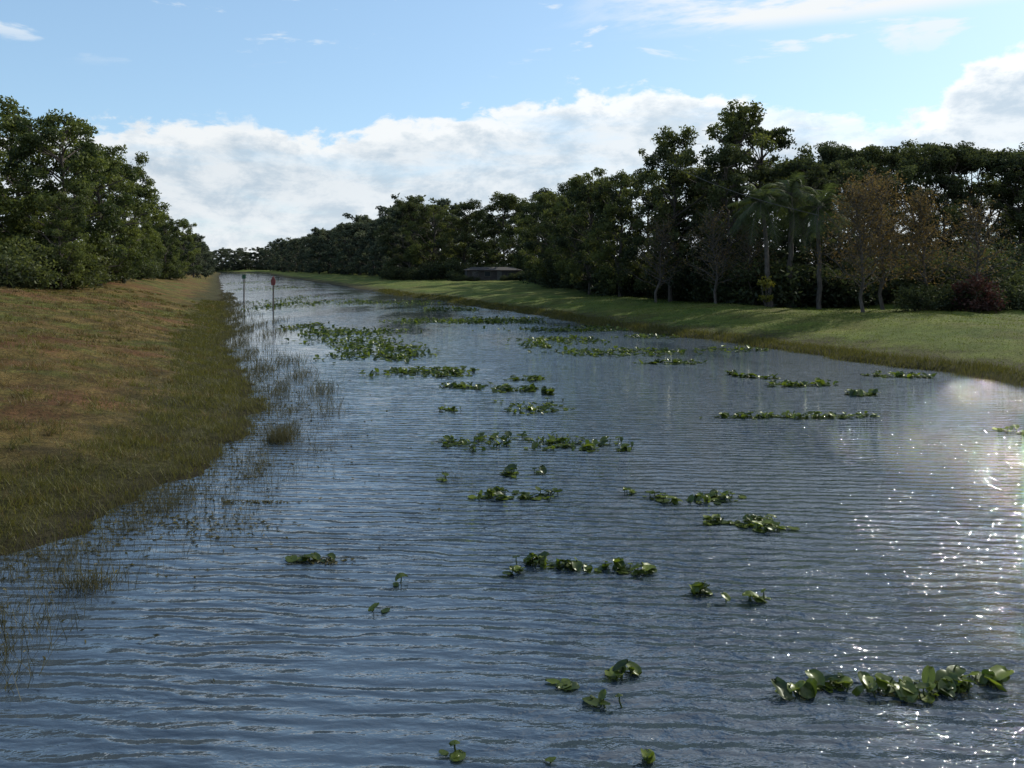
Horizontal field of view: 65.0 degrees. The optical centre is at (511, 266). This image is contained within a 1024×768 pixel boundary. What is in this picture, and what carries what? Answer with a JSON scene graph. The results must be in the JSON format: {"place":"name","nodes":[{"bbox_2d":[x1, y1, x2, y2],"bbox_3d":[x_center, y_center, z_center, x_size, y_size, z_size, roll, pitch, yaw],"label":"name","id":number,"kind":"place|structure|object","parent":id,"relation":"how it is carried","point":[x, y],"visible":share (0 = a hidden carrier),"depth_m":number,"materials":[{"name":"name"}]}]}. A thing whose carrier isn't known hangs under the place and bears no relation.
{"place":"outdoors","nodes":[
{"label":"outdoors","id":0,"kind":"place"},
{"bbox_2d":[0,272,1023,767],"bbox_3d":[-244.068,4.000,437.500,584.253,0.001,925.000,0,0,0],"label":"canal water","id":1,"kind":"structure","parent":0,"point":[898,554],"depth_m":10.33,"materials":[{"name":"blue liquid"}]},
{"bbox_2d":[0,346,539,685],"bbox_3d":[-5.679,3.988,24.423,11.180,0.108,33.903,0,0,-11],"label":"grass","id":2,"kind":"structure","parent":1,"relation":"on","point":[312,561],"depth_m":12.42,"materials":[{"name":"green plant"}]},
{"bbox_2d":[241,300,327,310],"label":"lily pads","id":3,"kind":"object","parent":1,"relation":"on","point":[279,304],"visible":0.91,"depth_m":81.72,"materials":[{"name":"green plant"}]},
{"bbox_2d":[285,552,335,562],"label":"lily pads","id":4,"kind":"object","parent":1,"relation":"on","point":[304,557],"visible":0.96,"depth_m":10.89,"materials":[{"name":"green plant"}]},
{"bbox_2d":[280,325,421,346],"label":"water hyacinths","id":5,"kind":"object","parent":1,"relation":"on","point":[356,331],"visible":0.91,"depth_m":46.63,"materials":[{"name":"green plant"}]},
{"bbox_2d":[327,337,402,349],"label":"lily pads","id":6,"kind":"object","parent":1,"relation":"on","point":[361,341],"visible":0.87,"depth_m":40.92,"materials":[{"name":"green plant"}]},
{"bbox_2d":[313,341,438,362],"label":"water hyacinths","id":7,"kind":"object","parent":1,"relation":"on","point":[400,355],"visible":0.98,"depth_m":36.39,"materials":[{"name":"green plant"}]},
{"bbox_2d":[317,299,441,304],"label":"lily pads","id":8,"kind":"object","parent":1,"relation":"on","point":[370,301],"visible":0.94,"depth_m":87.89,"materials":[{"name":"green plant"}]},
{"bbox_2d":[358,366,479,377],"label":"water hyacinths","id":9,"kind":"object","parent":1,"relation":"on","point":[456,371],"visible":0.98,"depth_m":30.05,"materials":[{"name":"green plant"}]},
{"bbox_2d":[439,740,465,761],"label":"lily pads","id":10,"kind":"object","parent":1,"relation":"on","point":[457,755],"visible":1,"depth_m":6.57,"materials":[{"name":"green plant"}]},
{"bbox_2d":[379,317,528,324],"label":"lily pads","id":11,"kind":"object","parent":1,"relation":"on","point":[434,319],"visible":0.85,"depth_m":58.04,"materials":[{"name":"green plant"}]},
{"bbox_2d":[439,381,495,389],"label":"lily pads","id":12,"kind":"object","parent":1,"relation":"on","point":[463,385],"visible":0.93,"depth_m":26.55,"materials":[{"name":"green plant"}]},
{"bbox_2d":[445,316,546,324],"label":"lily pads","id":13,"kind":"object","parent":1,"relation":"on","point":[522,319],"visible":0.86,"depth_m":58.38,"materials":[{"name":"green plant"}]},
{"bbox_2d":[438,431,560,451],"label":"water hyacinths","id":14,"kind":"object","parent":1,"relation":"on","point":[479,437],"visible":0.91,"depth_m":18.21,"materials":[{"name":"green plant"}]},
{"bbox_2d":[491,382,538,391],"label":"lily pads","id":15,"kind":"object","parent":1,"relation":"on","point":[505,387],"visible":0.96,"depth_m":25.84,"materials":[{"name":"green plant"}]},
{"bbox_2d":[468,486,562,499],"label":"water hyacinths","id":16,"kind":"object","parent":1,"relation":"on","point":[495,491],"visible":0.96,"depth_m":13.88,"materials":[{"name":"green plant"}]},
{"bbox_2d":[499,464,546,477],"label":"lily pads","id":17,"kind":"object","parent":1,"relation":"on","point":[509,468],"visible":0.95,"depth_m":15.47,"materials":[{"name":"green plant"}]},
{"bbox_2d":[491,397,574,413],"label":"water hyacinths","id":18,"kind":"object","parent":1,"relation":"on","point":[543,407],"visible":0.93,"depth_m":22.35,"materials":[{"name":"green plant"}]},
{"bbox_2d":[513,551,601,572],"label":"water hyacinths","id":19,"kind":"object","parent":1,"relation":"on","point":[541,559],"visible":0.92,"depth_m":10.68,"materials":[{"name":"green plant"}]},
{"bbox_2d":[472,324,642,331],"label":"lily pads","id":20,"kind":"object","parent":1,"relation":"on","point":[589,328],"visible":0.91,"depth_m":50.28,"materials":[{"name":"green plant"}]},
{"bbox_2d":[505,334,609,344],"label":"lily pads","id":21,"kind":"object","parent":1,"relation":"on","point":[557,338],"visible":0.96,"depth_m":43.13,"materials":[{"name":"green plant"}]},
{"bbox_2d":[545,678,579,689],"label":"lily pads","id":22,"kind":"object","parent":1,"relation":"on","point":[565,684],"visible":1,"depth_m":7.66,"materials":[{"name":"green plant"}]},
{"bbox_2d":[528,434,599,451],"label":"water hyacinths","id":23,"kind":"object","parent":1,"relation":"on","point":[588,444],"visible":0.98,"depth_m":17.83,"materials":[{"name":"green plant"}]},
{"bbox_2d":[582,689,622,707],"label":"lily pads","id":24,"kind":"object","parent":1,"relation":"on","point":[595,701],"visible":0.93,"depth_m":7.32,"materials":[{"name":"green plant"}]},
{"bbox_2d":[528,346,702,356],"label":"water hyacinths","id":25,"kind":"object","parent":1,"relation":"on","point":[628,351],"visible":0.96,"depth_m":37.10,"materials":[{"name":"green plant"}]},
{"bbox_2d":[598,436,633,451],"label":"lily pads","id":26,"kind":"object","parent":1,"relation":"on","point":[603,441],"visible":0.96,"depth_m":17.90,"materials":[{"name":"green plant"}]},
{"bbox_2d":[604,659,641,679],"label":"lily pads","id":27,"kind":"object","parent":1,"relation":"on","point":[617,670],"visible":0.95,"depth_m":7.84,"materials":[{"name":"green plant"}]},
{"bbox_2d":[612,557,656,575],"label":"lily pads","id":28,"kind":"object","parent":1,"relation":"on","point":[619,565],"visible":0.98,"depth_m":10.49,"materials":[{"name":"green plant"}]},
{"bbox_2d":[641,748,654,763],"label":"lily pads","id":29,"kind":"object","parent":1,"relation":"on","point":[648,755],"visible":1,"depth_m":6.48,"materials":[{"name":"green plant"}]},
{"bbox_2d":[610,333,688,338],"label":"lily pads","id":30,"kind":"object","parent":1,"relation":"on","point":[640,335],"visible":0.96,"depth_m":45.20,"materials":[{"name":"green plant"}]},
{"bbox_2d":[633,358,706,364],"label":"lily pads","id":31,"kind":"object","parent":1,"relation":"on","point":[676,361],"visible":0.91,"depth_m":33.14,"materials":[{"name":"green plant"}]},
{"bbox_2d":[643,489,746,504],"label":"water hyacinths","id":32,"kind":"object","parent":1,"relation":"on","point":[707,498],"visible":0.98,"depth_m":13.71,"materials":[{"name":"green plant"}]},
{"bbox_2d":[688,581,712,594],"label":"lily pads","id":33,"kind":"object","parent":1,"relation":"on","point":[698,587],"visible":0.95,"depth_m":9.78,"materials":[{"name":"green plant"}]},
{"bbox_2d":[721,589,771,602],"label":"lily pads","id":34,"kind":"object","parent":1,"relation":"on","point":[750,594],"visible":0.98,"depth_m":9.58,"materials":[{"name":"green plant"}]},
{"bbox_2d":[703,513,799,532],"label":"lily pads","id":35,"kind":"object","parent":1,"relation":"on","point":[760,522],"visible":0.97,"depth_m":12.33,"materials":[{"name":"green plant"}]},
{"bbox_2d":[699,410,879,418],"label":"water hyacinths","id":36,"kind":"object","parent":1,"relation":"on","point":[744,415],"visible":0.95,"depth_m":21.25,"materials":[{"name":"green plant"}]},
{"bbox_2d":[767,377,838,386],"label":"lily pads","id":37,"kind":"object","parent":1,"relation":"on","point":[819,382],"visible":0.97,"depth_m":26.93,"materials":[{"name":"green plant"}]},
{"bbox_2d":[771,669,852,700],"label":"water hyacinths","id":38,"kind":"object","parent":1,"relation":"on","point":[811,684],"visible":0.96,"depth_m":7.54,"materials":[{"name":"green plant"}]},
{"bbox_2d":[845,389,880,396],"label":"lily pads","id":39,"kind":"object","parent":1,"relation":"on","point":[857,392],"visible":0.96,"depth_m":24.85,"materials":[{"name":"green plant"}]},
{"bbox_2d":[861,370,936,377],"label":"lily pads","id":40,"kind":"object","parent":1,"relation":"on","point":[902,374],"visible":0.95,"depth_m":29.13,"materials":[{"name":"green plant"}]},
{"bbox_2d":[852,671,967,703],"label":"water hyacinths","id":41,"kind":"object","parent":1,"relation":"on","point":[906,688],"visible":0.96,"depth_m":7.49,"materials":[{"name":"green plant"}]},
{"bbox_2d":[922,664,1013,692],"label":"water hyacinths","id":42,"kind":"object","parent":1,"relation":"on","point":[997,675],"visible":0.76,"depth_m":7.66,"materials":[{"name":"green plant"}]},
{"bbox_2d":[0,268,1023,555],"bbox_3d":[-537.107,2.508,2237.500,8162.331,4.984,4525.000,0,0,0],"label":"ground","id":43,"kind":"structure","parent":0,"point":[186,290],"depth_m":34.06,"materials":[{"name":"green plant"}]},
{"bbox_2d":[0,193,21,253],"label":"broadleaf tree","id":44,"kind":"object","parent":43,"relation":"on","point":[13,217],"visible":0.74,"depth_m":64.97,"materials":[{"name":"green plant"}]},
{"bbox_2d":[0,149,42,237],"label":"broadleaf tree","id":45,"kind":"object","parent":43,"relation":"on","point":[5,154],"visible":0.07,"depth_m":92.94,"materials":[{"name":"green plant"}]},
{"bbox_2d":[0,106,108,245],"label":"broadleaf tree","id":46,"kind":"object","parent":43,"relation":"on","point":[34,204],"visible":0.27,"depth_m":70.88,"materials":[{"name":"green plant"}]},
{"bbox_2d":[17,188,96,289],"bbox_3d":[-35.994,-2.112,63.824,5.623,8.512,5.102,0,0,-1],"label":"broadleaf tree","id":47,"kind":"object","parent":43,"relation":"on","point":[58,225],"visible":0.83,"depth_m":63.78,"materials":[{"name":"green plant"}]},
{"bbox_2d":[0,95,140,271],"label":"broadleaf tree","id":48,"kind":"object","parent":43,"relation":"on","point":[74,129],"visible":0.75,"depth_m":67.59,"materials":[{"name":"green plant"}]},
{"bbox_2d":[0,233,188,289],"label":"undergrowth shrubs","id":49,"kind":"object","parent":43,"relation":"on","point":[22,265],"visible":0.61,"depth_m":61.79,"materials":[{"name":"green plant"}]},
{"bbox_2d":[38,138,168,285],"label":"broadleaf tree","id":50,"kind":"object","parent":43,"relation":"on","point":[144,193],"visible":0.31,"depth_m":80.08,"materials":[{"name":"green plant"}]},
{"bbox_2d":[87,200,140,279],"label":"broadleaf tree","id":51,"kind":"object","parent":43,"relation":"on","point":[125,268],"visible":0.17,"depth_m":84.22,"materials":[{"name":"green plant"}]},
{"bbox_2d":[66,154,165,261],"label":"broadleaf tree","id":52,"kind":"object","parent":43,"relation":"on","point":[142,218],"visible":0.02,"depth_m":99.88,"materials":[{"name":"green plant"}]},
{"bbox_2d":[74,151,169,283],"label":"broadleaf tree","id":53,"kind":"object","parent":43,"relation":"on","point":[148,241],"visible":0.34,"depth_m":92.01,"materials":[{"name":"green plant"}]},
{"bbox_2d":[148,210,184,279],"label":"broadleaf tree","id":54,"kind":"object","parent":43,"relation":"on","point":[173,249],"visible":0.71,"depth_m":145.85,"materials":[{"name":"green plant"}]},
{"bbox_2d":[168,218,202,271],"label":"broadleaf tree","id":55,"kind":"object","parent":43,"relation":"on","point":[185,224],"visible":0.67,"depth_m":187.89,"materials":[{"name":"green plant"}]},
{"bbox_2d":[0,291,594,699],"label":"reed grass","id":56,"kind":"structure","parent":43,"relation":"on","point":[279,436],"depth_m":14.17,"materials":[{"name":"green plant"}]},
{"bbox_2d":[155,193,514,278],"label":"distant treeline","id":57,"kind":"object","parent":43,"relation":"on","point":[355,247],"visible":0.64,"depth_m":266.21,"materials":[{"name":"green plant"}]},
{"bbox_2d":[372,196,439,270],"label":"broadleaf tree","id":58,"kind":"object","parent":43,"relation":"on","point":[386,239],"visible":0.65,"depth_m":184.51,"materials":[{"name":"green plant"}]},
{"bbox_2d":[398,195,471,269],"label":"broadleaf tree","id":59,"kind":"object","parent":43,"relation":"on","point":[432,209],"visible":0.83,"depth_m":178.77,"materials":[{"name":"green plant"}]},
{"bbox_2d":[438,198,495,266],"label":"broadleaf tree","id":60,"kind":"object","parent":43,"relation":"on","point":[465,221],"visible":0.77,"depth_m":176.28,"materials":[{"name":"green plant"}]},
{"bbox_2d":[465,270,519,279],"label":"walls","id":61,"kind":"structure","parent":43,"relation":"on","point":[468,273],"depth_m":156.47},
{"bbox_2d":[466,191,540,266],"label":"broadleaf tree","id":62,"kind":"object","parent":43,"relation":"on","point":[506,203],"visible":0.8,"depth_m":174.06,"materials":[{"name":"green plant"}]},
{"bbox_2d":[496,202,532,261],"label":"broadleaf tree","id":63,"kind":"object","parent":43,"relation":"on","point":[501,224],"visible":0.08,"depth_m":184.10,"materials":[{"name":"green plant"}]},
{"bbox_2d":[503,195,551,268],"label":"broadleaf tree","id":64,"kind":"object","parent":43,"relation":"on","point":[518,264],"visible":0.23,"depth_m":143.98,"materials":[{"name":"green plant"}]},
{"bbox_2d":[514,190,578,283],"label":"broadleaf tree","id":65,"kind":"object","parent":43,"relation":"on","point":[544,202],"visible":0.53,"depth_m":106.87,"materials":[{"name":"green plant"}]},
{"bbox_2d":[509,187,583,277],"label":"broadleaf tree","id":66,"kind":"object","parent":43,"relation":"on","point":[532,222],"visible":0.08,"depth_m":119.25,"materials":[{"name":"green plant"}]},
{"bbox_2d":[541,180,596,288],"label":"broadleaf tree","id":67,"kind":"object","parent":43,"relation":"on","point":[564,189],"visible":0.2,"depth_m":97.96,"materials":[{"name":"green plant"}]},
{"bbox_2d":[541,172,637,294],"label":"broadleaf tree","id":68,"kind":"object","parent":43,"relation":"on","point":[571,267],"visible":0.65,"depth_m":87.17,"materials":[{"name":"green plant"}]},
{"bbox_2d":[567,181,652,270],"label":"broadleaf tree","id":69,"kind":"object","parent":43,"relation":"on","point":[575,234],"visible":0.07,"depth_m":95.40,"materials":[{"name":"green plant"}]},
{"bbox_2d":[580,167,659,296],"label":"broadleaf tree","id":70,"kind":"object","parent":43,"relation":"on","point":[606,185],"visible":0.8,"depth_m":77.38,"materials":[{"name":"green plant"}]},
{"bbox_2d":[604,168,682,276],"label":"broadleaf tree","id":71,"kind":"object","parent":43,"relation":"on","point":[634,231],"visible":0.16,"depth_m":82.52,"materials":[{"name":"green plant"}]},
{"bbox_2d":[623,209,688,302],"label":"bare twiggy tree","id":72,"kind":"object","parent":43,"relation":"on","point":[660,265],"visible":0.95,"depth_m":66.64,"materials":[{"name":"brown plant"}]},
{"bbox_2d":[618,148,719,301],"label":"broadleaf tree","id":73,"kind":"object","parent":43,"relation":"on","point":[677,192],"visible":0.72,"depth_m":68.89,"materials":[{"name":"green plant"}]},
{"bbox_2d":[617,124,721,300],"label":"tall acacia tree","id":74,"kind":"object","parent":43,"relation":"on","point":[668,138],"visible":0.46,"depth_m":71.87,"materials":[{"name":"green plant"}]},
{"bbox_2d":[643,167,751,268],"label":"broadleaf tree","id":75,"kind":"object","parent":43,"relation":"on","point":[700,193],"visible":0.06,"depth_m":73.91,"materials":[{"name":"green plant"}]},
{"bbox_2d":[376,289,1023,387],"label":"bank grass","id":76,"kind":"structure","parent":43,"relation":"on","point":[753,343],"depth_m":42.97,"materials":[{"name":"green plant"}]},
{"bbox_2d":[378,237,1023,312],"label":"undergrowth shrubs","id":77,"kind":"object","parent":43,"relation":"on","point":[905,294],"visible":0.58,"depth_m":59.41,"materials":[{"name":"green plant"}]},
{"bbox_2d":[678,202,749,303],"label":"bare twiggy tree","id":78,"kind":"object","parent":43,"relation":"on","point":[712,245],"visible":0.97,"depth_m":60.46,"materials":[{"name":"brown plant"}]},
{"bbox_2d":[669,142,776,288],"bbox_3d":[17.598,-3.283,64.961,8.474,13.224,7.729,0,0,39],"label":"broadleaf tree","id":79,"kind":"object","parent":43,"relation":"on","point":[722,160],"visible":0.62,"depth_m":64.45,"materials":[{"name":"green plant"}]},
{"bbox_2d":[670,99,798,249],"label":"tall acacia tree","id":80,"kind":"object","parent":43,"relation":"on","point":[737,121],"visible":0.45,"depth_m":67.02,"materials":[{"name":"green plant"}]},
{"bbox_2d":[691,160,799,258],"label":"broadleaf tree","id":81,"kind":"object","parent":43,"relation":"on","point":[741,196],"visible":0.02,"depth_m":74.87,"materials":[{"name":"green plant"}]},
{"bbox_2d":[716,217,782,304],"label":"bare twiggy tree","id":82,"kind":"object","parent":43,"relation":"on","point":[746,236],"visible":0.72,"depth_m":60.24,"materials":[{"name":"brown plant"}]},
{"bbox_2d":[702,114,813,248],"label":"tall acacia tree","id":83,"kind":"object","parent":43,"relation":"on","point":[781,140],"visible":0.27,"depth_m":69.55,"materials":[{"name":"green plant"}]},
{"bbox_2d":[727,184,795,306],"bbox_3d":[17.742,-1.386,58.285,5.622,9.361,5.692,0,0,34],"label":"palm tree","id":84,"kind":"object","parent":43,"relation":"on","point":[753,207],"visible":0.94,"depth_m":57.65,"materials":[{"name":"green plant"}]},
{"bbox_2d":[757,275,774,306],"bbox_3d":[17.930,1.834,56.506,1.466,2.484,1.437,0,0,0],"label":"yellow shrub","id":85,"kind":"object","parent":43,"relation":"on","point":[768,283],"visible":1,"depth_m":56.36,"materials":[{"name":"green plant"}]},
{"bbox_2d":[759,172,835,307],"bbox_3d":[20.476,-1.751,58.381,6.137,10.209,5.831,0,0,-2],"label":"palm tree","id":86,"kind":"object","parent":43,"relation":"on","point":[792,191],"visible":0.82,"depth_m":58.27,"materials":[{"name":"green plant"}]},
{"bbox_2d":[763,154,858,276],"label":"broadleaf tree","id":87,"kind":"object","parent":43,"relation":"on","point":[806,166],"visible":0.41,"depth_m":65.29,"materials":[{"name":"green plant"}]},
{"bbox_2d":[762,154,862,251],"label":"umbrella pine tree","id":88,"kind":"object","parent":43,"relation":"on","point":[835,165],"visible":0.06,"depth_m":75.37,"materials":[{"name":"green plant"}]},
{"bbox_2d":[774,183,860,308],"bbox_3d":[21.945,-1.212,56.629,5.745,9.150,5.000,0,0,-2],"label":"palm tree","id":89,"kind":"object","parent":43,"relation":"on","point":[827,202],"visible":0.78,"depth_m":56.76,"materials":[{"name":"green plant"}]},
{"bbox_2d":[788,155,912,271],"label":"broadleaf tree","id":90,"kind":"object","parent":43,"relation":"on","point":[854,163],"visible":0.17,"depth_m":69.19,"materials":[{"name":"green plant"}]},
{"bbox_2d":[800,173,913,312],"bbox_3d":[22.740,-1.347,52.238,6.923,9.470,6.665,0,0,40],"label":"bare twiggy tree","id":91,"kind":"object","parent":43,"relation":"on","point":[857,217],"visible":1,"depth_m":51.63,"materials":[{"name":"brown plant"}]},
{"bbox_2d":[813,140,919,251],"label":"umbrella pine tree","id":92,"kind":"object","parent":43,"relation":"on","point":[829,154],"visible":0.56,"depth_m":77.47,"materials":[{"name":"green plant"}]},
{"bbox_2d":[818,165,938,309],"bbox_3d":[24.915,-1.758,54.248,7.406,10.131,7.130,0,0,35],"label":"bare twiggy tree","id":93,"kind":"object","parent":43,"relation":"on","point":[883,196],"visible":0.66,"depth_m":53.41,"materials":[{"name":"brown plant"}]},
{"bbox_2d":[835,163,962,263],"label":"broadleaf tree","id":94,"kind":"object","parent":43,"relation":"on","point":[906,171],"visible":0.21,"depth_m":72.32,"materials":[{"name":"green plant"}]},
{"bbox_2d":[880,183,984,289],"bbox_3d":[27.706,-1.206,53.099,6.200,8.810,6.440,0,0,29],"label":"bare twiggy tree","id":95,"kind":"object","parent":43,"relation":"on","point":[921,224],"visible":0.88,"depth_m":53.03,"materials":[{"name":"brown plant"}]},
{"bbox_2d":[885,139,992,246],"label":"umbrella pine tree","id":96,"kind":"object","parent":43,"relation":"on","point":[932,159],"visible":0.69,"depth_m":78.14,"materials":[{"name":"green plant"}]},
{"bbox_2d":[899,171,999,258],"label":"broadleaf tree","id":97,"kind":"object","parent":43,"relation":"on","point":[948,183],"visible":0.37,"depth_m":77.38,"materials":[{"name":"green plant"}]},
{"bbox_2d":[907,172,1015,260],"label":"broadleaf tree","id":98,"kind":"object","parent":43,"relation":"on","point":[993,183],"visible":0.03,"depth_m":92.85,"materials":[{"name":"green plant"}]},
{"bbox_2d":[921,140,1023,241],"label":"umbrella pine tree","id":99,"kind":"object","parent":43,"relation":"on","point":[1003,157],"visible":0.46,"depth_m":82.63,"materials":[{"name":"green plant"}]},
{"bbox_2d":[928,191,1023,282],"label":"bare twiggy tree","id":100,"kind":"object","parent":43,"relation":"on","point":[978,263],"visible":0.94,"depth_m":52.34,"materials":[{"name":"brown plant"}]},
{"bbox_2d":[947,272,1010,312],"bbox_3d":[29.212,1.729,50.274,3.465,2.747,3.612,0,0,24],"label":"red shrub","id":101,"kind":"object","parent":43,"relation":"on","point":[988,296],"visible":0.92,"depth_m":49.85,"materials":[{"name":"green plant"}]},
{"bbox_2d":[946,165,1023,259],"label":"broadleaf tree","id":102,"kind":"object","parent":43,"relation":"on","point":[1007,190],"visible":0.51,"depth_m":79.74,"materials":[{"name":"green plant"}]},
{"bbox_2d":[982,178,1023,256],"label":"broadleaf tree","id":103,"kind":"object","parent":43,"relation":"on","point":[1010,219],"visible":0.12,"depth_m":85.66,"materials":[{"name":"green plant"}]},
{"bbox_2d":[0,0,1023,263],"label":"sky","id":104,"kind":"structure","parent":0,"point":[258,123],"materials":[{"name":"blue"}]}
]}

